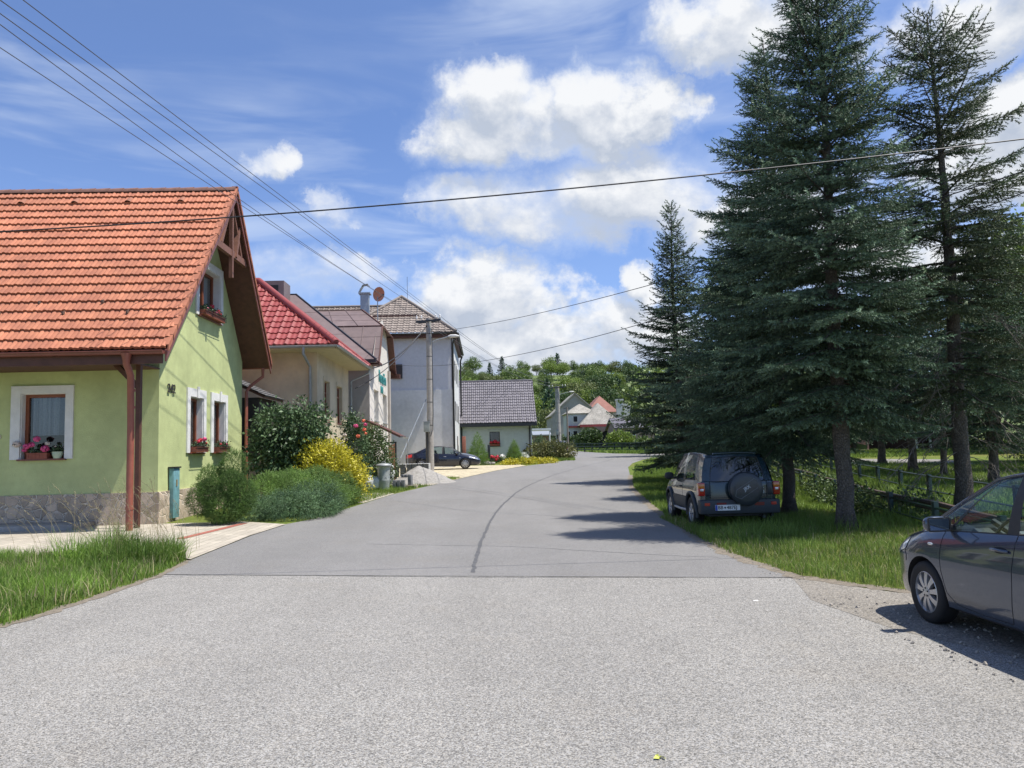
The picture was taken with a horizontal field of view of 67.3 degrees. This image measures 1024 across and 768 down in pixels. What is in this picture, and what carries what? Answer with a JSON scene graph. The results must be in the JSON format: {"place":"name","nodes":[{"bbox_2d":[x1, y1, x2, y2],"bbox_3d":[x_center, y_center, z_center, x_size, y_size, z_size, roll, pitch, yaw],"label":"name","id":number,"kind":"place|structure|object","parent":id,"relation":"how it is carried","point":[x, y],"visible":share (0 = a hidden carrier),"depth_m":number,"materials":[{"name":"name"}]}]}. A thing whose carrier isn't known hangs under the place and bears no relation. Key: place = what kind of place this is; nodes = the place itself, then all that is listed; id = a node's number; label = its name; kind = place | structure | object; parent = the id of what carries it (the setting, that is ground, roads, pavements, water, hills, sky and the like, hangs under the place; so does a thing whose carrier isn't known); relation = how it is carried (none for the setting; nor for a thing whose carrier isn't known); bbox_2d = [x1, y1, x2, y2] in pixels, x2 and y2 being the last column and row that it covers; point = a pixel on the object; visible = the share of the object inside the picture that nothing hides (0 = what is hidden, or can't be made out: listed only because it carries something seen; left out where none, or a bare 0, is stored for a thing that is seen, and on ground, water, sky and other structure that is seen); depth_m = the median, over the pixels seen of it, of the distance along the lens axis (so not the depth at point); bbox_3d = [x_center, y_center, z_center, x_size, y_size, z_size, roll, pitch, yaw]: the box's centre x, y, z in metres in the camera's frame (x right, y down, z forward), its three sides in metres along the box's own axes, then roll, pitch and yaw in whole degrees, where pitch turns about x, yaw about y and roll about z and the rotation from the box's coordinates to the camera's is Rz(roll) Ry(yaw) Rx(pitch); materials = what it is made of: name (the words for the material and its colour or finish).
{"place":"outdoors","nodes":[
{"label":"outdoors","id":0,"kind":"place"},
{"bbox_2d":[0,545,186,625],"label":"tall grass","id":1,"kind":"structure","parent":0,"point":[10,578],"depth_m":10.36,"materials":[{"name":"plant"}]},
{"bbox_2d":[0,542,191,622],"bbox_3d":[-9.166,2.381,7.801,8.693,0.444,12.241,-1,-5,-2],"label":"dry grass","id":2,"kind":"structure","parent":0,"point":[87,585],"depth_m":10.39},
{"bbox_2d":[397,465,525,483],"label":"paved driveway","id":3,"kind":"structure","parent":0,"point":[457,471],"depth_m":46.60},
{"bbox_2d":[416,314,458,470],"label":"utility pole","id":4,"kind":"object","parent":3,"relation":"on","point":[428,428],"visible":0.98,"depth_m":45.86,"materials":[{"name":"concrete"}]},
{"bbox_2d":[0,47,415,316],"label":"power line","id":5,"kind":"object","parent":4,"relation":"attached to","point":[168,157],"visible":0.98,"depth_m":17.53,"materials":[{"name":"metal"}]},
{"bbox_2d":[0,24,418,315],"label":"power line","id":6,"kind":"object","parent":4,"relation":"attached to","point":[166,146],"visible":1,"depth_m":16.91,"materials":[{"name":"metal"}]},
{"bbox_2d":[0,13,428,314],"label":"power line","id":7,"kind":"object","parent":4,"relation":"attached to","point":[171,136],"visible":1,"depth_m":16.10,"materials":[{"name":"metal"}]},
{"bbox_2d":[0,0,432,313],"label":"power line","id":8,"kind":"object","parent":4,"relation":"attached to","point":[176,125],"visible":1,"depth_m":15.85,"materials":[{"name":"metal"}]},
{"bbox_2d":[23,0,439,315],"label":"power line","id":9,"kind":"object","parent":4,"relation":"attached to","point":[188,125],"visible":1,"depth_m":15.87,"materials":[{"name":"metal"}]},
{"bbox_2d":[434,171,1023,331],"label":"service cable","id":10,"kind":"object","parent":4,"relation":"attached to","point":[716,266],"visible":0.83,"depth_m":21.46,"materials":[{"name":"black metal"}]},
{"bbox_2d":[406,446,480,468],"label":"saloon car","id":11,"kind":"object","parent":3,"relation":"on","point":[463,460],"visible":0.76,"depth_m":48.00,"materials":[{"name":"black paint"}]},
{"bbox_2d":[166,451,798,576],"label":"road","id":12,"kind":"structure","parent":0,"point":[369,538],"depth_m":14.94,"materials":[{"name":"asphalt"}]},
{"bbox_2d":[471,459,612,571],"bbox_3d":[2.698,4.394,36.587,2.291,0.647,52.415,-2,-5,9],"label":"road crack","id":13,"kind":"object","parent":12,"relation":"on","point":[475,561],"visible":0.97,"depth_m":15.12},
{"bbox_2d":[0,575,1023,767],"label":"road","id":14,"kind":"structure","parent":0,"point":[242,671],"depth_m":5.65,"materials":[{"name":"asphalt"}]},
{"bbox_2d":[792,577,1023,657],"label":"gravel shoulder","id":15,"kind":"object","parent":14,"relation":"on","point":[820,591],"visible":0.75,"depth_m":7.27},
{"bbox_2d":[899,472,1023,632],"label":"hatchback","id":16,"kind":"object","parent":15,"relation":"on","point":[949,571],"visible":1,"depth_m":6.59,"materials":[{"name":"grey paint"}]},
{"bbox_2d":[0,440,1023,622],"bbox_3d":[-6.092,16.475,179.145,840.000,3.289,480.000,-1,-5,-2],"label":"ground","id":17,"kind":"structure","parent":0,"point":[190,519],"depth_m":19.87,"materials":[{"name":"green plant"}]},
{"bbox_2d":[0,574,163,626],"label":"verge soil","id":18,"kind":"structure","parent":17,"relation":"on","point":[97,596],"depth_m":9.15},
{"bbox_2d":[0,476,198,561],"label":"seeding grass","id":19,"kind":"structure","parent":17,"relation":"on","point":[118,526],"depth_m":13.06,"materials":[{"name":"plant"}]},
{"bbox_2d":[31,516,205,564],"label":"tall grass","id":20,"kind":"structure","parent":17,"relation":"on","point":[172,549],"depth_m":12.29,"materials":[{"name":"plant"}]},
{"bbox_2d":[0,186,271,530],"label":"cottage","id":21,"kind":"structure","parent":17,"relation":"on","point":[121,357],"depth_m":19.92,"materials":[{"name":"green paint"}]},
{"bbox_2d":[12,436,50,458],"bbox_3d":[-12.164,1.611,19.496,0.933,0.575,0.348,-1,-5,-2],"label":"flower box","id":22,"kind":"object","parent":21,"relation":"on","point":[36,454],"visible":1,"depth_m":19.41,"materials":[{"name":"ceramic"}]},
{"bbox_2d":[9,385,74,460],"bbox_3d":[-11.966,1.025,19.955,1.560,1.900,0.910,-1,-5,-2],"label":"window","id":23,"kind":"structure","parent":21,"relation":"in","point":[44,412],"depth_m":19.68,"materials":[{"name":"white wood"}]},
{"bbox_2d":[168,466,180,517],"bbox_3d":[-8.933,2.861,20.358,0.170,1.340,0.460,-1,-5,-2],"label":"meter cabinet","id":24,"kind":"object","parent":21,"relation":"attached to","point":[174,479],"visible":0.95,"depth_m":20.21,"materials":[{"name":"metal"}]},
{"bbox_2d":[186,387,206,453],"bbox_3d":[-9.512,1.055,22.210,0.925,1.940,1.460,-1,-5,-2],"label":"window","id":25,"kind":"structure","parent":21,"relation":"in","point":[196,399],"depth_m":22.68,"materials":[{"name":"paint"}]},
{"bbox_2d":[190,437,209,451],"bbox_3d":[-9.000,1.745,22.179,0.360,0.434,1.063,-1,-5,-2],"label":"flower box","id":26,"kind":"object","parent":21,"relation":"attached to","point":[199,446],"visible":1,"depth_m":22.01,"materials":[{"name":"ceramic"}]},
{"bbox_2d":[195,263,223,325],"bbox_3d":[-9.657,-2.810,23.540,0.940,1.790,2.260,-1,-5,-2],"label":"window","id":27,"kind":"structure","parent":21,"relation":"in","point":[210,290],"depth_m":24.34,"materials":[{"name":"white wood"}]},
{"bbox_2d":[200,304,226,323],"bbox_3d":[-9.146,-2.181,23.474,0.419,0.402,1.816,-1,-5,-4],"label":"flower box","id":28,"kind":"object","parent":21,"relation":"attached to","point":[212,314],"visible":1,"depth_m":23.23,"materials":[{"name":"wood"}]},
{"bbox_2d":[210,391,227,453],"bbox_3d":[-9.577,1.216,24.102,0.925,1.940,1.500,-1,-5,-2],"label":"window","id":29,"kind":"structure","parent":21,"relation":"in","point":[218,402],"depth_m":24.60,"materials":[{"name":"paint"}]},
{"bbox_2d":[0,521,283,558],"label":"paved forecourt","id":30,"kind":"structure","parent":17,"relation":"on","point":[213,541],"depth_m":16.86,"materials":[{"name":"concrete"}]},
{"bbox_2d":[0,521,93,531],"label":"kerb step","id":31,"kind":"object","parent":30,"relation":"on","point":[14,527],"visible":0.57,"depth_m":18.33,"materials":[{"name":"concrete"}]},
{"bbox_2d":[183,447,259,525],"bbox_3d":[-7.208,2.548,19.065,1.566,2.005,1.599,-6,-6,40],"label":"dwarf conifer","id":32,"kind":"object","parent":17,"relation":"on","point":[207,493],"visible":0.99,"depth_m":18.86,"materials":[{"name":"green plant"}]},
{"bbox_2d":[242,380,284,491],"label":"shed","id":33,"kind":"structure","parent":17,"relation":"on","point":[255,401],"depth_m":27.24,"materials":[{"name":"brown wood"}]},
{"bbox_2d":[242,394,337,485],"bbox_3d":[-7.321,2.172,25.254,3.123,3.655,2.471,0,-5,-15],"label":"leafy shrub","id":34,"kind":"object","parent":17,"relation":"on","point":[275,441],"visible":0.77,"depth_m":24.74,"materials":[{"name":"green plant"}]},
{"bbox_2d":[229,477,350,521],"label":"spreading juniper","id":35,"kind":"object","parent":17,"relation":"on","point":[266,504],"visible":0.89,"depth_m":20.15,"materials":[{"name":"plant"}]},
{"bbox_2d":[242,278,371,467],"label":"house","id":36,"kind":"structure","parent":17,"relation":"on","point":[313,360],"depth_m":31.03,"materials":[{"name":"beige paint"}]},
{"bbox_2d":[323,376,330,423],"bbox_3d":[-8.264,0.724,32.720,0.850,1.990,1.390,-1,-5,-2],"label":"window","id":37,"kind":"structure","parent":36,"relation":"in","point":[326,381],"depth_m":33.26,"materials":[{"name":"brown wood"}]},
{"bbox_2d":[336,382,342,426],"bbox_3d":[-8.360,0.965,35.533,0.850,1.990,1.540,-1,-5,-2],"label":"window","id":38,"kind":"structure","parent":36,"relation":"in","point":[339,387],"depth_m":36.11,"materials":[{"name":"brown wood"}]},
{"bbox_2d":[394,192,1023,365],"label":"service cable","id":39,"kind":"object","parent":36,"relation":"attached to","point":[744,291],"visible":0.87,"depth_m":20.77,"materials":[{"name":"black metal"}]},
{"bbox_2d":[245,463,368,514],"bbox_3d":[-6.202,3.151,23.060,3.580,1.546,5.190,-1,-5,-2],"label":"spreading juniper","id":40,"kind":"object","parent":17,"relation":"on","point":[281,479],"visible":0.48,"depth_m":22.04,"materials":[{"name":"plant"}]},
{"bbox_2d":[265,280,399,457],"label":"guest house","id":41,"kind":"structure","parent":17,"relation":"on","point":[362,332],"depth_m":43.00,"materials":[{"name":"white paint"}]},
{"bbox_2d":[290,435,375,503],"bbox_3d":[-5.810,2.772,24.722,2.627,2.269,2.662,3,-7,-43],"label":"golden shrub","id":42,"kind":"object","parent":17,"relation":"on","point":[340,455],"visible":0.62,"depth_m":24.29,"materials":[{"name":"yellow plant"}]},
{"bbox_2d":[335,406,377,490],"bbox_3d":[-6.168,2.569,30.297,1.720,3.423,1.781,3,-7,-43],"label":"rose bush","id":43,"kind":"object","parent":17,"relation":"on","point":[357,429],"visible":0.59,"depth_m":30.16,"materials":[{"name":"green plant"}]},
{"bbox_2d":[355,418,402,486],"bbox_3d":[-5.605,2.910,32.096,1.980,2.970,1.812,-5,-6,34],"label":"green shrub","id":44,"kind":"object","parent":17,"relation":"on","point":[380,458],"visible":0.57,"depth_m":31.89,"materials":[{"name":"green plant"}]},
{"bbox_2d":[376,462,391,488],"bbox_3d":[-5.157,3.687,30.941,0.650,1.121,0.645,-1,-5,-2],"label":"dustbin","id":45,"kind":"object","parent":17,"relation":"on","point":[384,470],"visible":0.82,"depth_m":30.73,"materials":[{"name":"plastic"}]},
{"bbox_2d":[313,292,463,467],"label":"tall house","id":46,"kind":"structure","parent":17,"relation":"on","point":[408,392],"depth_m":54.02,"materials":[{"name":"paint"}]},
{"bbox_2d":[356,483,429,501],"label":"verge grass","id":47,"kind":"structure","parent":17,"relation":"on","point":[391,489],"depth_m":29.31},
{"bbox_2d":[392,466,455,484],"bbox_3d":[-4.064,4.122,35.081,3.187,0.800,2.912,-1,-5,-2],"label":"gravel heap","id":48,"kind":"object","parent":17,"relation":"on","point":[421,475],"visible":0.81,"depth_m":34.35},
{"bbox_2d":[468,431,490,464],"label":"conical spruce","id":49,"kind":"object","parent":17,"relation":"on","point":[482,453],"visible":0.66,"depth_m":56.56,"materials":[{"name":"green plant"}]},
{"bbox_2d":[459,379,536,460],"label":"grey cottage","id":50,"kind":"structure","parent":17,"relation":"on","point":[503,412],"depth_m":66.30,"materials":[{"name":"paint"}]},
{"bbox_2d":[488,430,501,447],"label":"window","id":51,"kind":"structure","parent":50,"relation":"in","point":[492,434],"depth_m":65.89,"materials":[{"name":"white glass"}]},
{"bbox_2d":[505,438,525,464],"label":"conical spruce","id":52,"kind":"object","parent":17,"relation":"on","point":[514,452],"visible":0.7,"depth_m":55.13,"materials":[{"name":"green plant"}]},
{"bbox_2d":[500,456,558,464],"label":"yellow ground cover","id":53,"kind":"object","parent":17,"relation":"on","point":[543,460],"visible":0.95,"depth_m":55.04,"materials":[{"name":"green plant"}]},
{"bbox_2d":[521,439,577,458],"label":"reddish shrub","id":54,"kind":"object","parent":17,"relation":"on","point":[560,450],"visible":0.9,"depth_m":65.51,"materials":[{"name":"green plant"}]},
{"bbox_2d":[548,384,573,440],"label":"utility pole","id":55,"kind":"object","parent":17,"relation":"on","point":[557,416],"visible":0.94,"depth_m":99.09,"materials":[{"name":"concrete"}]},
{"bbox_2d":[561,404,590,436],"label":"village house","id":56,"kind":"structure","parent":17,"relation":"on","point":[578,413],"depth_m":135.45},
{"bbox_2d":[573,427,602,448],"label":"round bush","id":57,"kind":"object","parent":17,"relation":"on","point":[592,436],"visible":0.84,"depth_m":121.58,"materials":[{"name":"green plant"}]},
{"bbox_2d":[578,403,612,448],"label":"village house","id":58,"kind":"structure","parent":17,"relation":"on","point":[597,416],"depth_m":132.61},
{"bbox_2d":[569,442,652,451],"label":"village fence","id":59,"kind":"object","parent":17,"relation":"on","point":[606,446],"visible":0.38,"depth_m":96.64,"materials":[{"name":"green paint"}]},
{"bbox_2d":[602,428,635,448],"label":"round bush","id":60,"kind":"object","parent":17,"relation":"on","point":[624,437],"visible":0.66,"depth_m":111.76,"materials":[{"name":"green plant"}]},
{"bbox_2d":[612,365,690,454],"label":"hill tree","id":61,"kind":"object","parent":17,"relation":"on","point":[633,392],"visible":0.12,"depth_m":70.19,"materials":[{"name":"green plant"}]},
{"bbox_2d":[606,200,713,477],"bbox_3d":[6.405,-1.875,32.213,5.717,11.941,6.872,-3,-5,21],"label":"spruce tree","id":62,"kind":"object","parent":17,"relation":"on","point":[674,328],"visible":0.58,"depth_m":31.64,"materials":[{"name":"green plant"}]},
{"bbox_2d":[627,475,805,576],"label":"verge soil","id":63,"kind":"structure","parent":17,"relation":"on","point":[740,558],"depth_m":12.67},
{"bbox_2d":[665,451,779,524],"bbox_3d":[4.433,2.236,16.716,1.891,1.546,3.651,-1,-5,-1],"label":"offroad car","id":64,"kind":"object","parent":17,"relation":"on","point":[730,483],"visible":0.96,"depth_m":15.19,"materials":[{"name":"grey paint"}]},
{"bbox_2d":[649,273,811,480],"bbox_3d":[7.345,-0.382,27.433,5.666,8.260,5.708,-1,-5,-2],"label":"spruce tree","id":65,"kind":"object","parent":17,"relation":"on","point":[672,432],"visible":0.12,"depth_m":27.11,"materials":[{"name":"green plant"}]},
{"bbox_2d":[632,462,854,516],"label":"verge grass","id":66,"kind":"structure","parent":17,"relation":"on","point":[662,481],"depth_m":25.63,"materials":[{"name":"plant"}]},
{"bbox_2d":[649,184,860,468],"bbox_3d":[7.218,-1.426,23.582,6.211,9.827,5.837,0,-5,-16],"label":"spruce tree","id":67,"kind":"object","parent":17,"relation":"on","point":[696,441],"visible":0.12,"depth_m":23.45,"materials":[{"name":"green plant"}]},
{"bbox_2d":[640,38,905,513],"bbox_3d":[5.888,-2.711,18.236,6.154,11.653,5.467,-1,-5,-2],"label":"spruce tree","id":68,"kind":"object","parent":17,"relation":"on","point":[785,446],"visible":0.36,"depth_m":17.99,"materials":[{"name":"green plant"}]},
{"bbox_2d":[796,466,835,491],"bbox_3d":[9.899,3.236,24.648,1.518,1.303,1.772,-1,-5,-2],"label":"bramble","id":69,"kind":"object","parent":17,"relation":"on","point":[812,480],"visible":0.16,"depth_m":24.64,"materials":[{"name":"green plant"}]},
{"bbox_2d":[803,471,836,504],"bbox_3d":[8.737,3.004,20.894,1.538,1.309,1.615,0,-5,-14],"label":"bramble","id":70,"kind":"object","parent":17,"relation":"on","point":[828,492],"visible":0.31,"depth_m":20.86,"materials":[{"name":"green plant"}]},
{"bbox_2d":[699,0,965,531],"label":"spruce tree","id":71,"kind":"object","parent":17,"relation":"on","point":[838,368],"visible":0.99,"depth_m":14.39,"materials":[{"name":"green plant"}]},
{"bbox_2d":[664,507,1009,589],"bbox_3d":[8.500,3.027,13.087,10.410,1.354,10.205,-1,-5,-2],"label":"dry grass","id":72,"kind":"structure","parent":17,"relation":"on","point":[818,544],"depth_m":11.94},
{"bbox_2d":[795,576,910,592],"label":"verge soil","id":73,"kind":"structure","parent":17,"relation":"on","point":[838,582],"depth_m":9.05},
{"bbox_2d":[824,479,884,515],"bbox_3d":[8.000,2.758,17.480,1.552,1.234,1.761,-1,-5,-2],"label":"bramble","id":74,"kind":"object","parent":17,"relation":"on","point":[865,506],"visible":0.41,"depth_m":17.26,"materials":[{"name":"green plant"}]},
{"bbox_2d":[690,537,1023,681],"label":"loose chippings","id":75,"kind":"object","parent":17,"relation":"on","point":[959,642],"visible":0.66,"depth_m":6.80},
{"bbox_2d":[846,263,936,464],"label":"spruce tree","id":76,"kind":"object","parent":17,"relation":"on","point":[881,457],"visible":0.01,"depth_m":40.48,"materials":[{"name":"green plant"}]},
{"bbox_2d":[777,467,1006,521],"bbox_3d":[9.788,3.297,26.062,0.099,1.322,32.156,-2,-5,11],"label":"pipe fence","id":77,"kind":"object","parent":17,"relation":"on","point":[934,507],"visible":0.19,"depth_m":14.87,"materials":[{"name":"metal"}]},
{"bbox_2d":[770,465,1023,526],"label":"ditch weeds","id":78,"kind":"object","parent":17,"relation":"on","point":[999,511],"visible":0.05,"depth_m":19.30,"materials":[{"name":"green plant"}]},
{"bbox_2d":[773,462,1023,522],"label":"water pipes","id":79,"kind":"object","parent":17,"relation":"on","point":[960,510],"visible":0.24,"depth_m":13.83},
{"bbox_2d":[780,459,1023,514],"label":"meadow grass","id":80,"kind":"structure","parent":17,"relation":"on","point":[975,466],"depth_m":29.71,"materials":[{"name":"plant"}]},
{"bbox_2d":[794,454,1023,515],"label":"pipe fence","id":81,"kind":"object","parent":17,"relation":"on","point":[1015,488],"visible":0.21,"depth_m":19.43,"materials":[{"name":"metal"}]},
{"bbox_2d":[869,431,951,450],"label":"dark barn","id":82,"kind":"structure","parent":17,"relation":"on","point":[889,444],"depth_m":67.80,"materials":[{"name":"brown wood"}]},
{"bbox_2d":[870,482,957,523],"bbox_3d":[8.349,2.619,15.642,1.934,1.242,2.228,-1,-5,-2],"label":"bramble","id":83,"kind":"object","parent":17,"relation":"on","point":[924,495],"visible":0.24,"depth_m":15.63,"materials":[{"name":"green plant"}]},
{"bbox_2d":[813,0,1023,524],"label":"spruce tree","id":84,"kind":"object","parent":17,"relation":"on","point":[950,267],"visible":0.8,"depth_m":15.40,"materials":[{"name":"green plant"}]},
{"bbox_2d":[847,258,992,470],"bbox_3d":[18.253,-0.989,34.527,6.766,9.879,6.123,-3,-5,14],"label":"spruce tree","id":85,"kind":"object","parent":17,"relation":"on","point":[913,465],"visible":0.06,"depth_m":34.11,"materials":[{"name":"green plant"}]},
{"bbox_2d":[865,261,1006,475],"bbox_3d":[17.240,-0.638,31.439,6.035,8.855,5.747,-1,-5,-2],"label":"spruce tree","id":86,"kind":"object","parent":17,"relation":"on","point":[943,454],"visible":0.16,"depth_m":31.02,"materials":[{"name":"green plant"}]},
{"bbox_2d":[901,231,1023,483],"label":"spruce tree","id":87,"kind":"object","parent":17,"relation":"on","point":[986,430],"visible":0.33,"depth_m":26.07,"materials":[{"name":"green plant"}]},
{"bbox_2d":[964,202,1023,414],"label":"lime tree","id":88,"kind":"object","parent":17,"relation":"on","point":[1020,247],"visible":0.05,"depth_m":38.78,"materials":[{"name":"green plant"}]},
{"bbox_2d":[0,138,1023,231],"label":"street cable","id":89,"kind":"object","parent":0,"point":[509,193],"visible":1,"depth_m":11.27,"materials":[{"name":"black metal"}]},
{"bbox_2d":[0,0,1023,375],"label":"sky","id":90,"kind":"structure","parent":0,"point":[330,104],"materials":[{"name":"blue"}]},
{"bbox_2d":[545,393,591,442],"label":"gabled house","id":91,"kind":"structure","parent":0,"point":[572,400],"depth_m":150.63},
{"bbox_2d":[589,396,615,415],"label":"village house","id":92,"kind":"structure","parent":0,"point":[604,404],"depth_m":167.21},
{"bbox_2d":[605,418,653,448],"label":"village house","id":93,"kind":"structure","parent":0,"point":[610,427],"depth_m":119.67,"materials":[{"name":"grey stone"}]},
{"bbox_2d":[497,371,1023,444],"bbox_3d":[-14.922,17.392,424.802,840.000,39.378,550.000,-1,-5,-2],"label":"hillside","id":94,"kind":"structure","parent":0,"point":[553,377],"depth_m":294.02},
{"bbox_2d":[461,356,481,371],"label":"hill tree","id":95,"kind":"object","parent":94,"relation":"on","point":[474,365],"visible":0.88,"depth_m":329.68,"materials":[{"name":"green plant"}]},
{"bbox_2d":[500,364,530,379],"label":"hill tree","id":96,"kind":"object","parent":94,"relation":"on","point":[511,371],"visible":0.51,"depth_m":262.07,"materials":[{"name":"green plant"}]},
{"bbox_2d":[532,404,553,428],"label":"hill tree","id":97,"kind":"object","parent":94,"relation":"on","point":[540,420],"visible":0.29,"depth_m":174.98,"materials":[{"name":"green plant"}]},
{"bbox_2d":[556,373,582,391],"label":"hill tree","id":98,"kind":"object","parent":94,"relation":"on","point":[563,381],"visible":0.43,"depth_m":253.24,"materials":[{"name":"green plant"}]},
{"bbox_2d":[563,378,597,399],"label":"hill tree","id":99,"kind":"object","parent":94,"relation":"on","point":[583,386],"visible":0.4,"depth_m":233.19,"materials":[{"name":"green plant"}]},
{"bbox_2d":[582,363,609,382],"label":"hill tree","id":100,"kind":"object","parent":94,"relation":"on","point":[597,371],"visible":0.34,"depth_m":265.29,"materials":[{"name":"green plant"}]},
{"bbox_2d":[582,372,616,394],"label":"hill tree","id":101,"kind":"object","parent":94,"relation":"on","point":[605,380],"visible":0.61,"depth_m":244.78,"materials":[{"name":"green plant"}]},
{"bbox_2d":[588,386,624,403],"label":"hill tree","id":102,"kind":"object","parent":94,"relation":"on","point":[608,396],"visible":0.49,"depth_m":217.59,"materials":[{"name":"green plant"}]},
{"bbox_2d":[574,439,1004,453],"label":"verge grass","id":103,"kind":"structure","parent":0,"point":[601,450],"depth_m":91.39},
{"bbox_2d":[644,447,1023,462],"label":"verge grass","id":104,"kind":"structure","parent":0,"point":[872,453],"depth_m":54.64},
{"bbox_2d":[659,503,1023,589],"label":"verge grass","id":105,"kind":"structure","parent":0,"point":[823,547],"depth_m":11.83,"materials":[{"name":"plant"}]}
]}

